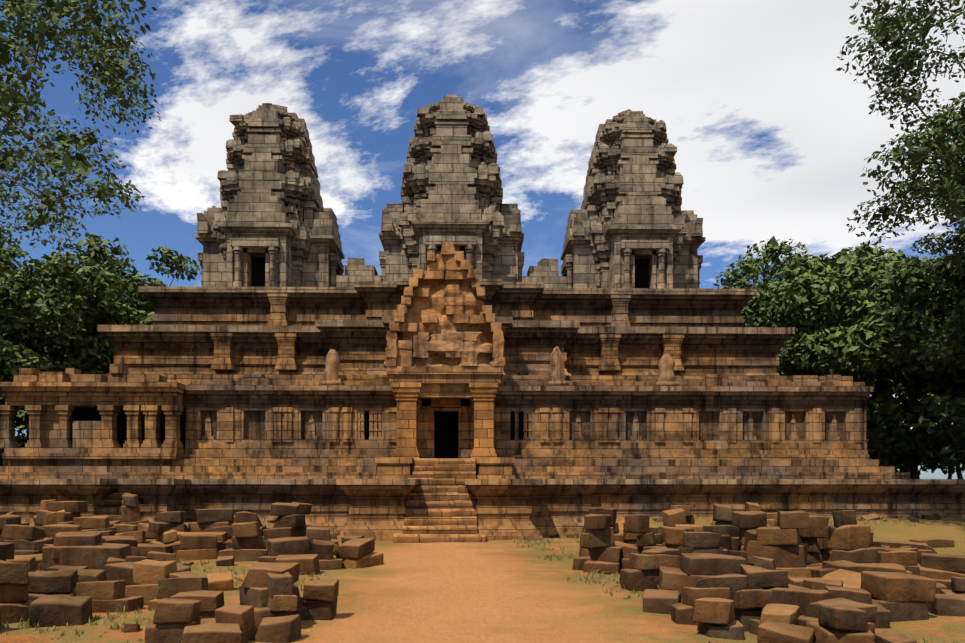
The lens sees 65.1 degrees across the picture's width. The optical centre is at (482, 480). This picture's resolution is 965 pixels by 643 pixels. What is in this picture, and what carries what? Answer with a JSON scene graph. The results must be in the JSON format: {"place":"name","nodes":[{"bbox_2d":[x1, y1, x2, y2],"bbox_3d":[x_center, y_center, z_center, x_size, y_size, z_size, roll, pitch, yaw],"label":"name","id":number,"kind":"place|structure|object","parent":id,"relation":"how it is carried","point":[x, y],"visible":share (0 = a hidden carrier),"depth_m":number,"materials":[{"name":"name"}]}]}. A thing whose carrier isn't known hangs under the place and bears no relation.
{"place":"outdoors","nodes":[
{"label":"outdoors","id":0,"kind":"place"},
{"bbox_2d":[15,428,26,438],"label":"sky","id":1,"kind":"structure","parent":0,"point":[20,436],"depth_m":58.48,"materials":[{"name":"blue"}]},
{"bbox_2d":[194,94,705,288],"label":"temple towers","id":2,"kind":"structure","parent":0,"point":[656,226],"depth_m":39.72,"materials":[{"name":"grey stone"}]},
{"bbox_2d":[0,517,964,642],"bbox_3d":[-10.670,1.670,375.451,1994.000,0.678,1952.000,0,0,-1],"label":"ground","id":3,"kind":"structure","parent":0,"point":[502,591],"depth_m":11.84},
{"bbox_2d":[0,376,22,458],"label":"tree","id":4,"kind":"object","parent":3,"relation":"on","point":[2,451],"visible":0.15,"depth_m":37.08,"materials":[{"name":"green plant"}]},
{"bbox_2d":[0,396,26,465],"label":"tree","id":5,"kind":"object","parent":3,"relation":"on","point":[21,417],"depth_m":47.76,"materials":[{"name":"green plant"}]},
{"bbox_2d":[0,265,113,404],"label":"tree","id":6,"kind":"object","parent":3,"relation":"on","point":[6,334],"depth_m":40.46,"materials":[{"name":"green plant"}]},
{"bbox_2d":[0,227,129,393],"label":"tree","id":7,"kind":"object","parent":3,"relation":"on","point":[86,279],"depth_m":38.99,"materials":[{"name":"green plant"}]},
{"bbox_2d":[0,0,162,290],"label":"tree","id":8,"kind":"object","parent":3,"relation":"on","point":[17,100],"depth_m":23.08,"materials":[{"name":"green plant"}]},
{"bbox_2d":[0,231,200,372],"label":"tree","id":9,"kind":"object","parent":3,"relation":"on","point":[94,246],"depth_m":45.28,"materials":[{"name":"green plant"}]},
{"bbox_2d":[68,274,154,369],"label":"tree","id":10,"kind":"object","parent":3,"relation":"on","point":[116,299],"visible":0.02,"depth_m":51.92,"materials":[{"name":"green plant"}]},
{"bbox_2d":[0,516,957,642],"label":"grass tufts","id":11,"kind":"object","parent":3,"relation":"on","point":[77,632],"visible":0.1,"depth_m":14.61,"materials":[{"name":"green plant"}]},
{"bbox_2d":[0,258,964,542],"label":"temple","id":12,"kind":"structure","parent":3,"relation":"on","point":[230,356],"depth_m":30.47,"materials":[{"name":"stone"}]},
{"bbox_2d":[27,133,657,457],"bbox_3d":[-3.898,-10.436,37.243,29.387,19.181,12.650,0,0,-1],"label":"temple interior","id":13,"kind":"object","parent":12,"relation":"attached to","point":[446,434],"depth_m":32.10,"materials":[{"name":"black stone"}]},
{"bbox_2d":[384,241,504,366],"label":"pediment","id":14,"kind":"structure","parent":12,"relation":"attached to","point":[444,315],"depth_m":29.27,"materials":[{"name":"brown stone"}]},
{"bbox_2d":[320,339,678,385],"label":"statues","id":15,"kind":"object","parent":12,"relation":"on","point":[666,364],"visible":0.5,"depth_m":30.63,"materials":[{"name":"brown stone"}]},
{"bbox_2d":[202,411,843,439],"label":"windows","id":16,"kind":"structure","parent":12,"relation":"attached to","point":[255,425],"depth_m":31.06,"materials":[{"name":"brown stone"}]},
{"bbox_2d":[0,494,964,642],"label":"rubble blocks","id":17,"kind":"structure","parent":3,"relation":"on","point":[801,576],"depth_m":12.61,"materials":[{"name":"stone"}]},
{"bbox_2d":[713,236,894,396],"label":"tree","id":18,"kind":"object","parent":3,"relation":"on","point":[751,268],"depth_m":47.65,"materials":[{"name":"green plant"}]},
{"bbox_2d":[750,229,964,465],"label":"tree","id":19,"kind":"object","parent":3,"relation":"on","point":[864,346],"depth_m":38.12,"materials":[{"name":"green plant"}]},
{"bbox_2d":[778,266,964,478],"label":"tree","id":20,"kind":"object","parent":3,"relation":"on","point":[899,377],"depth_m":42.80,"materials":[{"name":"green plant"}]},
{"bbox_2d":[836,0,964,242],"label":"tree","id":21,"kind":"object","parent":3,"relation":"on","point":[887,29],"depth_m":24.60,"materials":[{"name":"green plant"}]},
{"bbox_2d":[855,361,964,478],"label":"tree","id":22,"kind":"object","parent":3,"relation":"on","point":[938,408],"depth_m":39.74,"materials":[{"name":"green plant"}]},
{"bbox_2d":[866,391,960,478],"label":"tree","id":23,"kind":"object","parent":3,"relation":"on","point":[945,472],"depth_m":58.17,"materials":[{"name":"green plant"}]},
{"bbox_2d":[866,384,964,473],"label":"tree","id":24,"kind":"object","parent":3,"relation":"on","point":[926,467],"depth_m":48.35,"materials":[{"name":"green plant"}]},
{"bbox_2d":[896,304,949,385],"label":"tree","id":25,"kind":"object","parent":3,"relation":"on","point":[927,313],"depth_m":50.11,"materials":[{"name":"green plant"}]},
{"bbox_2d":[910,153,964,360],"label":"tree","id":26,"kind":"object","parent":3,"relation":"on","point":[957,318],"depth_m":31.87,"materials":[{"name":"green plant"}]},
{"bbox_2d":[941,329,964,388],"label":"tree","id":27,"kind":"object","parent":3,"relation":"on","point":[960,351],"visible":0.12,"depth_m":36.35,"materials":[{"name":"green plant"}]},
{"bbox_2d":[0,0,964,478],"label":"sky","id":28,"kind":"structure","parent":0,"point":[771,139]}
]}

